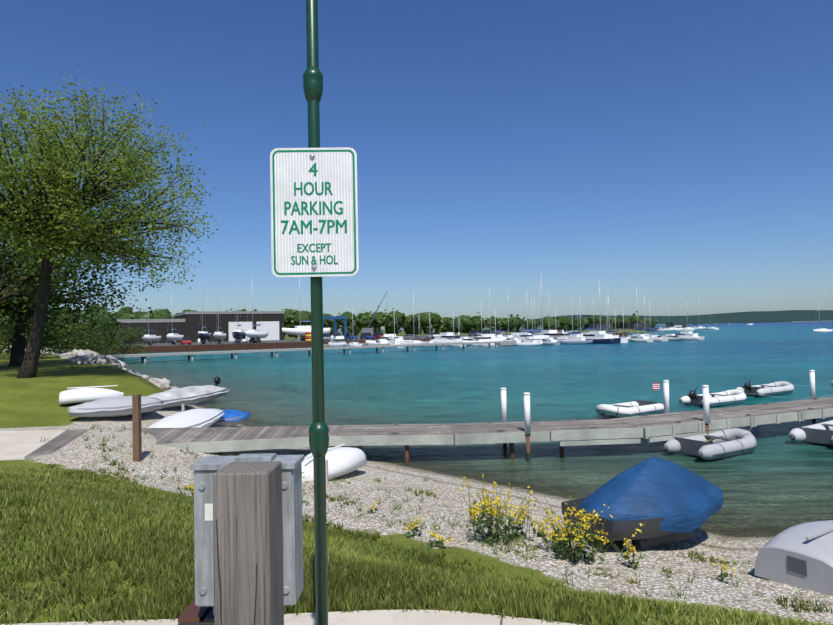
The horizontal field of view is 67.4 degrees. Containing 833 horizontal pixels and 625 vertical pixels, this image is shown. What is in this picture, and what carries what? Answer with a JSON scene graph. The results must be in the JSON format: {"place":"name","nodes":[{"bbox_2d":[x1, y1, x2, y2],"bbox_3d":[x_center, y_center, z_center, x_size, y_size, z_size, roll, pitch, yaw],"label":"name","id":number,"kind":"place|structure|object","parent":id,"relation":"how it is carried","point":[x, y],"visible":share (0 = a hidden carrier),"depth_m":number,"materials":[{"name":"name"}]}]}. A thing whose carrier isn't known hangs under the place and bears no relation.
{"place":"outdoors","nodes":[
{"label":"outdoors","id":0,"kind":"place"},
{"bbox_2d":[0,430,65,460],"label":"concrete path","id":1,"kind":"structure","parent":0,"point":[17,445],"depth_m":14.63,"materials":[{"name":"concrete"}]},
{"bbox_2d":[1,610,580,624],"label":"sidewalk","id":2,"kind":"structure","parent":0,"point":[397,617],"depth_m":3.72,"materials":[{"name":"concrete"}]},
{"bbox_2d":[212,461,283,624],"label":"power post","id":3,"kind":"object","parent":2,"relation":"on","point":[247,505],"visible":0.95,"depth_m":1.54,"materials":[{"name":"grey wood"}]},
{"bbox_2d":[216,519,256,624],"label":"wooden post","id":4,"kind":"object","parent":3,"relation":"attached to","point":[220,581],"visible":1,"depth_m":1.53,"materials":[{"name":"wood"}]},
{"bbox_2d":[190,453,303,614],"bbox_3d":[-0.461,0.675,1.732,0.284,0.552,0.122,-1,-2,2],"label":"electrical box","id":5,"kind":"object","parent":3,"relation":"attached to","point":[206,468],"visible":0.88,"depth_m":1.68,"materials":[{"name":"grey metal"}]},
{"bbox_2d":[303,0,328,624],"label":"sign pole","id":6,"kind":"object","parent":2,"relation":"on","point":[313,93],"visible":0.94,"depth_m":2.21,"materials":[{"name":"green metal"}]},
{"bbox_2d":[270,147,358,276],"bbox_3d":[-0.361,-0.354,2.220,0.305,0.457,0.047,-1,-2,-2],"label":"parking sign","id":7,"kind":"object","parent":6,"relation":"attached to","point":[336,167],"visible":1,"depth_m":2.20,"materials":[{"name":"white metal"}]},
{"bbox_2d":[294,182,331,194],"bbox_3d":[-0.364,-0.437,2.205,0.134,0.047,0.006,-1,-2,0],"label":"sign text","id":8,"kind":"object","parent":7,"relation":"attached to","point":[295,188],"visible":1,"depth_m":2.21,"materials":[{"name":"teal paint"}]},
{"bbox_2d":[285,201,342,214],"bbox_3d":[-0.363,-0.368,2.203,0.203,0.048,0.006,-1,-2,-4],"label":"sign lettering","id":9,"kind":"object","parent":7,"relation":"attached to","point":[312,208],"visible":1,"depth_m":2.20,"materials":[{"name":"teal paint"}]},
{"bbox_2d":[281,220,346,233],"bbox_3d":[-0.361,-0.301,2.202,0.229,0.048,0.001,-1,-2,-2],"label":"sign lettering","id":10,"kind":"object","parent":7,"relation":"attached to","point":[310,223],"visible":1,"depth_m":2.20,"materials":[{"name":"teal"}]},
{"bbox_2d":[291,255,337,264],"bbox_3d":[-0.359,-0.184,2.198,0.162,0.032,0.005,-1,-2,-4],"label":"sign text","id":11,"kind":"object","parent":7,"relation":"attached to","point":[313,260],"visible":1,"depth_m":2.20,"materials":[{"name":"teal paint"}]},
{"bbox_2d":[298,244,330,251],"bbox_3d":[-0.360,-0.227,2.200,0.117,0.030,0.004,-1,-2,-4],"label":"sign text","id":12,"kind":"object","parent":7,"relation":"attached to","point":[316,247],"visible":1,"depth_m":2.20,"materials":[{"name":"teal paint"}]},
{"bbox_2d":[9,582,663,624],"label":"grass","id":13,"kind":"structure","parent":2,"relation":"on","point":[348,607],"depth_m":3.75,"materials":[{"name":"green plant"}]},
{"bbox_2d":[0,323,832,624],"bbox_3d":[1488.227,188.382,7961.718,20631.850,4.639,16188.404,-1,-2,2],"label":"ground","id":14,"kind":"structure","parent":0,"point":[30,405],"depth_m":11.04,"materials":[{"name":"beige gravel"}]},
{"bbox_2d":[0,313,11,357],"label":"shore shrub","id":15,"kind":"object","parent":14,"relation":"on","point":[3,349],"visible":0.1,"depth_m":53.95,"materials":[{"name":"green plant"}]},
{"bbox_2d":[0,305,76,357],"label":"shore shrub","id":16,"kind":"object","parent":14,"relation":"on","point":[47,342],"visible":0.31,"depth_m":51.46,"materials":[{"name":"green plant"}]},
{"bbox_2d":[40,306,104,353],"bbox_3d":[-35.478,1.803,62.517,8.408,6.207,7.816,-1,-2,2],"label":"shore shrub","id":17,"kind":"object","parent":14,"relation":"on","point":[75,337],"visible":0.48,"depth_m":62.42,"materials":[{"name":"green plant"}]},
{"bbox_2d":[0,148,146,365],"bbox_3d":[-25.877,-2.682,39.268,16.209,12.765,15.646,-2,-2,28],"label":"dark tree","id":18,"kind":"object","parent":14,"relation":"on","point":[17,353],"visible":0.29,"depth_m":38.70,"materials":[{"name":"green plant"}]},
{"bbox_2d":[2,346,178,388],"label":"shore rocks","id":19,"kind":"object","parent":14,"relation":"on","point":[81,356],"visible":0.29,"depth_m":43.09,"materials":[{"name":"grey stone"}]},
{"bbox_2d":[59,385,123,404],"bbox_3d":[-12.121,3.079,23.377,2.101,0.625,1.350,-1,-2,-23],"label":"overturned boat","id":20,"kind":"object","parent":14,"relation":"on","point":[81,394],"visible":0.92,"depth_m":22.82,"materials":[{"name":"grey plastic"}]},
{"bbox_2d":[59,314,134,354],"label":"shore shrub","id":21,"kind":"object","parent":14,"relation":"on","point":[105,343],"visible":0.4,"depth_m":77.94,"materials":[{"name":"green plant"}]},
{"bbox_2d":[0,68,223,377],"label":"tree","id":22,"kind":"object","parent":14,"relation":"on","point":[47,227],"visible":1,"depth_m":26.57,"materials":[{"name":"green plant"}]},
{"bbox_2d":[67,396,164,416],"bbox_3d":[-10.702,3.322,22.112,1.558,0.656,3.060,-2,-2,38],"label":"covered tender","id":23,"kind":"object","parent":14,"relation":"on","point":[113,406],"visible":0.88,"depth_m":21.56,"materials":[{"name":"grey"}]},
{"bbox_2d":[93,321,150,359],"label":"shore shrub","id":24,"kind":"object","parent":14,"relation":"on","point":[129,335],"visible":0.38,"depth_m":89.45,"materials":[{"name":"green plant"}]},
{"bbox_2d":[132,394,141,461],"bbox_3d":[-5.924,2.491,13.242,0.130,1.500,0.130,-1,-2,2],"label":"wooden post","id":25,"kind":"object","parent":14,"relation":"on","point":[136,427],"visible":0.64,"depth_m":13.19,"materials":[{"name":"brown wood"}]},
{"bbox_2d":[148,408,224,427],"bbox_3d":[-7.445,3.517,19.620,1.558,0.630,5.437,-1,-2,-2],"label":"overturned boat","id":26,"kind":"object","parent":14,"relation":"on","point":[208,417],"visible":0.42,"depth_m":19.60,"materials":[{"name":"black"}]},
{"bbox_2d":[147,376,228,407],"bbox_3d":[-9.840,3.413,26.137,1.658,1.007,6.456,-1,-2,11],"label":"covered tender","id":27,"kind":"object","parent":14,"relation":"on","point":[181,396],"visible":0.75,"depth_m":25.79,"materials":[{"name":"grey"}]},
{"bbox_2d":[178,599,213,624],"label":"base block","id":28,"kind":"structure","parent":14,"relation":"on","point":[192,614],"depth_m":1.72,"materials":[{"name":"brown metal"}]},
{"bbox_2d":[209,409,249,426],"bbox_3d":[-7.068,3.912,23.165,1.717,0.601,1.558,0,-2,-27],"label":"boat","id":29,"kind":"object","parent":14,"relation":"on","point":[229,418],"visible":0.69,"depth_m":22.73,"materials":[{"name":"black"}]},
{"bbox_2d":[1,333,534,348],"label":"marina lot","id":30,"kind":"structure","parent":14,"relation":"on","point":[263,341],"depth_m":159.39,"materials":[{"name":"grey asphalt"}]},
{"bbox_2d":[142,297,160,344],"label":"sailboat","id":31,"kind":"object","parent":30,"relation":"on","point":[152,338],"visible":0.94,"depth_m":142.68,"materials":[{"name":"grey plastic"}]},
{"bbox_2d":[45,311,283,345],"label":"marina building","id":32,"kind":"structure","parent":30,"relation":"on","point":[187,324],"depth_m":177.52,"materials":[{"name":"grey"}]},
{"bbox_2d":[165,292,183,344],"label":"sailboat","id":33,"kind":"object","parent":30,"relation":"on","point":[173,336],"visible":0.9,"depth_m":143.40,"materials":[{"name":"white plastic"}]},
{"bbox_2d":[180,337,190,344],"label":"parked car","id":34,"kind":"object","parent":30,"relation":"on","point":[185,340],"visible":1,"depth_m":136.61,"materials":[{"name":"red metal"}]},
{"bbox_2d":[195,289,211,343],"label":"sailboat","id":35,"kind":"object","parent":30,"relation":"on","point":[204,335],"visible":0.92,"depth_m":141.45,"materials":[{"name":"blue"}]},
{"bbox_2d":[211,294,226,343],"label":"sailboat","id":36,"kind":"object","parent":30,"relation":"on","point":[218,335],"visible":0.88,"depth_m":144.32,"materials":[{"name":"white plastic"}]},
{"bbox_2d":[230,279,247,343],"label":"sailboat","id":37,"kind":"object","parent":30,"relation":"on","point":[238,334],"visible":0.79,"depth_m":141.60,"materials":[{"name":"blue"}]},
{"bbox_2d":[249,337,260,342],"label":"parked car","id":38,"kind":"object","parent":30,"relation":"on","point":[258,339],"visible":0.92,"depth_m":143.39,"materials":[{"name":"black metal"}]},
{"bbox_2d":[245,281,267,342],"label":"sailboat","id":39,"kind":"object","parent":30,"relation":"on","point":[255,334],"visible":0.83,"depth_m":144.16,"materials":[{"name":"white plastic"}]},
{"bbox_2d":[282,277,330,340],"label":"sailboat","id":40,"kind":"object","parent":30,"relation":"on","point":[299,330],"visible":0.69,"depth_m":153.86,"materials":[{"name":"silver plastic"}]},
{"bbox_2d":[305,332,310,341],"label":"stored buoy","id":41,"kind":"object","parent":30,"relation":"on","point":[307,336],"visible":0.65,"depth_m":146.72,"materials":[{"name":"yellow plastic"}]},
{"bbox_2d":[323,316,346,338],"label":"travel lift","id":42,"kind":"object","parent":30,"relation":"on","point":[335,321],"visible":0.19,"depth_m":166.22,"materials":[{"name":"blue metal"}]},
{"bbox_2d":[345,333,357,339],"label":"parked car","id":43,"kind":"object","parent":30,"relation":"on","point":[347,336],"visible":0.83,"depth_m":155.92,"materials":[{"name":"blue metal"}]},
{"bbox_2d":[360,333,373,339],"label":"parked car","id":44,"kind":"object","parent":30,"relation":"on","point":[366,336],"visible":1,"depth_m":157.01,"materials":[{"name":"blue metal"}]},
{"bbox_2d":[362,291,387,335],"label":"yard crane","id":45,"kind":"object","parent":30,"relation":"on","point":[368,330],"visible":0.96,"depth_m":171.32,"materials":[{"name":"grey metal"}]},
{"bbox_2d":[373,332,383,338],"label":"parked car","id":46,"kind":"object","parent":30,"relation":"on","point":[377,334],"visible":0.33,"depth_m":158.74,"materials":[{"name":"red metal"}]},
{"bbox_2d":[425,332,439,337],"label":"parked car","id":47,"kind":"object","parent":30,"relation":"on","point":[432,335],"visible":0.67,"depth_m":165.53,"materials":[{"name":"white"}]},
{"bbox_2d":[468,330,482,336],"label":"parked car","id":48,"kind":"object","parent":30,"relation":"on","point":[473,333],"visible":0.9,"depth_m":173.07,"materials":[{"name":"blue metal"}]},
{"bbox_2d":[48,304,510,337],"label":"distant trees","id":49,"kind":"object","parent":14,"relation":"on","point":[360,320],"visible":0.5,"depth_m":246.20,"materials":[{"name":"green plant"}]},
{"bbox_2d":[302,443,366,481],"bbox_3d":[-2.042,3.399,14.098,1.200,0.575,2.212,-2,-2,22],"label":"overturned boat","id":50,"kind":"object","parent":14,"relation":"on","point":[342,460],"visible":0.65,"depth_m":13.83,"materials":[{"name":"grey plastic"}]},
{"bbox_2d":[0,438,832,624],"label":"lawn","id":51,"kind":"structure","parent":14,"relation":"on","point":[109,519],"depth_m":4.57,"materials":[{"name":"green plant"}]},
{"bbox_2d":[41,423,829,611],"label":"weeds","id":52,"kind":"object","parent":14,"relation":"on","point":[404,523],"visible":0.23,"depth_m":9.94,"materials":[{"name":"green plant"}]},
{"bbox_2d":[186,472,735,583],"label":"yellow wildflowers","id":53,"kind":"object","parent":14,"relation":"on","point":[556,538],"visible":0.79,"depth_m":8.80,"materials":[{"name":"green"}]},
{"bbox_2d":[284,311,657,336],"bbox_3d":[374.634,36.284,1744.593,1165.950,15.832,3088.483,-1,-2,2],"label":"tree line","id":54,"kind":"object","parent":14,"relation":"on","point":[562,321],"visible":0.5,"depth_m":335.00,"materials":[{"name":"green plant"}]},
{"bbox_2d":[561,457,723,549],"bbox_3d":[3.786,2.908,9.912,2.863,1.240,1.495,0,-2,-26],"label":"covered boat","id":55,"kind":"object","parent":14,"relation":"on","point":[664,501],"visible":1,"depth_m":9.34,"materials":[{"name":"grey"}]},
{"bbox_2d":[754,520,832,595],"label":"overturned boat","id":56,"kind":"object","parent":14,"relation":"on","point":[800,555],"visible":1,"depth_m":7.79,"materials":[{"name":"grey plastic"}]},
{"bbox_2d":[0,0,832,330],"label":"sky","id":57,"kind":"structure","parent":0,"point":[677,152],"materials":[{"name":"blue"}]},
{"bbox_2d":[103,321,832,536],"bbox_3d":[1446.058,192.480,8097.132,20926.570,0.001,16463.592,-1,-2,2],"label":"water","id":58,"kind":"structure","parent":0,"point":[777,478],"depth_m":34.29,"materials":[{"name":"teal liquid"}]},
{"bbox_2d":[103,341,516,362],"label":"marina pier","id":59,"kind":"structure","parent":58,"relation":"on","point":[144,356],"depth_m":93.14,"materials":[{"name":"concrete"}]},
{"bbox_2d":[328,336,346,346],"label":"motorboat","id":60,"kind":"object","parent":58,"relation":"on","point":[337,341],"visible":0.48,"depth_m":136.00,"materials":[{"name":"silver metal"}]},
{"bbox_2d":[349,307,361,345],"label":"sailboat","id":61,"kind":"object","parent":58,"relation":"on","point":[353,344],"visible":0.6,"depth_m":139.22,"materials":[{"name":"silver metal"}]},
{"bbox_2d":[101,333,628,353],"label":"marina seawall","id":62,"kind":"object","parent":58,"relation":"in","point":[179,348],"visible":0.23,"depth_m":135.93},
{"bbox_2d":[366,334,405,343],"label":"motor yacht","id":63,"kind":"object","parent":58,"relation":"on","point":[385,337],"visible":0.27,"depth_m":148.30,"materials":[{"name":"silver metal"}]},
{"bbox_2d":[390,307,401,347],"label":"sailboat","id":64,"kind":"object","parent":58,"relation":"on","point":[394,343],"visible":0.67,"depth_m":130.65,"materials":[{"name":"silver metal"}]},
{"bbox_2d":[387,336,404,342],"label":"motorboat","id":65,"kind":"object","parent":58,"relation":"on","point":[390,338],"visible":0.29,"depth_m":146.44,"materials":[{"name":"grey plastic"}]},
{"bbox_2d":[400,294,422,346],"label":"sailboat","id":66,"kind":"object","parent":58,"relation":"on","point":[412,341],"visible":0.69,"depth_m":132.45,"materials":[{"name":"grey plastic"}]},
{"bbox_2d":[431,332,461,342],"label":"motorboat","id":67,"kind":"object","parent":58,"relation":"on","point":[445,337],"visible":0.48,"depth_m":138.72,"materials":[{"name":"silver metal"}]},
{"bbox_2d":[449,311,465,346],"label":"sailboat","id":68,"kind":"object","parent":58,"relation":"on","point":[461,345],"visible":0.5,"depth_m":124.10,"materials":[{"name":"grey"}]},
{"bbox_2d":[323,337,629,346],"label":"marina floating docks","id":69,"kind":"object","parent":58,"relation":"on","point":[365,344],"visible":0.17,"depth_m":136.62,"materials":[{"name":"concrete"}]},
{"bbox_2d":[466,336,490,345],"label":"motorboat","id":70,"kind":"object","parent":58,"relation":"on","point":[471,339],"visible":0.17,"depth_m":126.81,"materials":[{"name":"grey plastic"}]},
{"bbox_2d":[463,334,511,345],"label":"motor yacht","id":71,"kind":"object","parent":58,"relation":"on","point":[486,337],"visible":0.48,"depth_m":125.92,"materials":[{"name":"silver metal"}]},
{"bbox_2d":[500,288,515,337],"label":"sailboat","id":72,"kind":"object","parent":58,"relation":"on","point":[508,336],"visible":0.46,"depth_m":160.97,"materials":[{"name":"white"}]},
{"bbox_2d":[507,332,530,339],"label":"motorboat","id":73,"kind":"object","parent":58,"relation":"on","point":[520,335],"visible":0.1,"depth_m":146.03,"materials":[{"name":"white plastic"}]},
{"bbox_2d":[515,303,542,345],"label":"sailboat","id":74,"kind":"object","parent":58,"relation":"on","point":[530,343],"visible":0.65,"depth_m":119.00,"materials":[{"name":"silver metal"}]},
{"bbox_2d":[518,290,543,340],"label":"sailboat","id":75,"kind":"object","parent":58,"relation":"on","point":[527,324],"visible":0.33,"depth_m":135.71,"materials":[{"name":"silver metal"}]},
{"bbox_2d":[509,275,561,341],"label":"sailboat","id":76,"kind":"object","parent":58,"relation":"on","point":[539,337],"visible":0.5,"depth_m":133.52,"materials":[{"name":"white plastic"}]},
{"bbox_2d":[541,338,559,344],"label":"motorboat","id":77,"kind":"object","parent":58,"relation":"on","point":[549,341],"visible":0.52,"depth_m":121.92,"materials":[{"name":"white plastic"}]},
{"bbox_2d":[536,330,565,340],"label":"motorboat","id":78,"kind":"object","parent":58,"relation":"on","point":[552,333],"visible":0.29,"depth_m":135.86,"materials":[{"name":"grey plastic"}]},
{"bbox_2d":[561,331,583,337],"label":"motorboat","id":79,"kind":"object","parent":58,"relation":"on","point":[567,335],"visible":0.08,"depth_m":152.42,"materials":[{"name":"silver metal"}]},
{"bbox_2d":[565,294,583,339],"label":"sailboat","id":80,"kind":"object","parent":58,"relation":"on","point":[568,338],"visible":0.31,"depth_m":140.04,"materials":[{"name":"grey"}]},
{"bbox_2d":[560,297,592,343],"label":"sailboat","id":81,"kind":"object","parent":58,"relation":"on","point":[580,340],"visible":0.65,"depth_m":124.40,"materials":[{"name":"white"}]},
{"bbox_2d":[358,370,815,462],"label":"dock pilings","id":82,"kind":"object","parent":58,"relation":"on","point":[527,420],"visible":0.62,"depth_m":18.09,"materials":[{"name":"white plastic"}]},
{"bbox_2d":[25,397,832,456],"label":"dock deck","id":83,"kind":"structure","parent":82,"relation":"on","point":[166,435],"depth_m":17.73,"materials":[{"name":"grey wood"}]},
{"bbox_2d":[24,397,832,458],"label":"dock","id":84,"kind":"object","parent":83,"relation":"attached to","point":[616,434],"depth_m":16.96,"materials":[{"name":"grey wood"}]},
{"bbox_2d":[390,398,817,433],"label":"dock cleats","id":85,"kind":"object","parent":83,"relation":"on","point":[590,427],"visible":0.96,"depth_m":18.59,"materials":[{"name":"silver metal"}]},
{"bbox_2d":[575,281,614,337],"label":"sailboat","id":86,"kind":"object","parent":58,"relation":"on","point":[600,316],"visible":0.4,"depth_m":139.26,"materials":[{"name":"grey"}]},
{"bbox_2d":[578,331,620,343],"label":"motorboat","id":87,"kind":"object","parent":58,"relation":"on","point":[599,337],"visible":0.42,"depth_m":124.92,"materials":[{"name":"blue"}]},
{"bbox_2d":[600,291,627,342],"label":"sailboat","id":88,"kind":"object","parent":58,"relation":"on","point":[625,340],"visible":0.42,"depth_m":129.70,"materials":[{"name":"silver metal"}]},
{"bbox_2d":[595,382,663,417],"bbox_3d":[8.506,3.475,25.069,3.256,1.253,1.504,0,-2,-35],"label":"inflatable boat","id":89,"kind":"object","parent":58,"relation":"on","point":[638,407],"visible":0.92,"depth_m":24.52,"materials":[{"name":"grey rubber"}]},
{"bbox_2d":[630,334,652,341],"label":"motorboat","id":90,"kind":"object","parent":58,"relation":"on","point":[639,338],"visible":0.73,"depth_m":130.51,"materials":[{"name":"grey plastic"}]},
{"bbox_2d":[626,287,660,337],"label":"sailboat","id":91,"kind":"object","parent":58,"relation":"on","point":[637,320],"visible":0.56,"depth_m":147.55,"materials":[{"name":"white"}]},
{"bbox_2d":[636,302,667,340],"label":"sailboat","id":92,"kind":"object","parent":58,"relation":"on","point":[654,337],"visible":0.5,"depth_m":134.25,"materials":[{"name":"grey plastic"}]},
{"bbox_2d":[658,301,675,330],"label":"sailboat","id":93,"kind":"object","parent":58,"relation":"on","point":[667,329],"visible":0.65,"depth_m":332.74,"materials":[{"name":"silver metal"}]},
{"bbox_2d":[662,334,682,340],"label":"motorboat","id":94,"kind":"object","parent":58,"relation":"on","point":[672,337],"visible":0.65,"depth_m":136.09,"materials":[{"name":"blue"}]},
{"bbox_2d":[671,325,689,330],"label":"motorboat","id":95,"kind":"object","parent":58,"relation":"on","point":[679,327],"visible":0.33,"depth_m":334.58,"materials":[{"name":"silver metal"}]},
{"bbox_2d":[675,331,703,339],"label":"motorboat","id":96,"kind":"object","parent":58,"relation":"on","point":[687,335],"visible":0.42,"depth_m":138.58,"materials":[{"name":"grey plastic"}]},
{"bbox_2d":[692,297,705,329],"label":"sailboat","id":97,"kind":"object","parent":58,"relation":"on","point":[699,328],"visible":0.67,"depth_m":353.03,"materials":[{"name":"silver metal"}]},
{"bbox_2d":[662,428,756,459],"bbox_3d":[8.265,3.626,17.392,2.856,0.546,1.474,0,-2,-31],"label":"inflatable dinghy","id":98,"kind":"object","parent":58,"relation":"on","point":[724,443],"visible":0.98,"depth_m":17.07,"materials":[{"name":"grey rubber"}]},
{"bbox_2d":[679,387,746,406],"bbox_3d":[13.319,3.710,27.860,3.372,0.928,1.504,0,-2,-28],"label":"inflatable dinghy","id":99,"kind":"object","parent":58,"relation":"on","point":[729,397],"visible":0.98,"depth_m":27.42,"materials":[{"name":"grey rubber"}]},
{"bbox_2d":[735,379,794,396],"bbox_3d":[17.506,3.715,31.275,3.572,0.928,1.504,0,-2,-31],"label":"inflatable dinghy","id":100,"kind":"object","parent":58,"relation":"on","point":[778,388],"visible":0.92,"depth_m":30.68,"materials":[{"name":"grey rubber"}]},
{"bbox_2d":[789,420,832,444],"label":"inflatable boat","id":101,"kind":"object","parent":58,"relation":"on","point":[822,433],"visible":1,"depth_m":18.30,"materials":[{"name":"grey rubber"}]},
{"bbox_2d":[813,299,832,331],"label":"sailboat","id":102,"kind":"object","parent":58,"relation":"in","point":[819,329],"visible":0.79,"depth_m":204.68,"materials":[{"name":"white plastic"}]},
{"bbox_2d":[578,322,692,330],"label":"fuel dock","id":103,"kind":"object","parent":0,"point":[632,326],"visible":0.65,"depth_m":336.42,"materials":[{"name":"grey"}]},
{"bbox_2d":[485,310,832,327],"bbox_3d":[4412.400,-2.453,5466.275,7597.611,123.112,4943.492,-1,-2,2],"label":"shore hills","id":104,"kind":"structure","parent":0,"point":[780,316],"depth_m":5989.65,"materials":[{"name":"green plant"}]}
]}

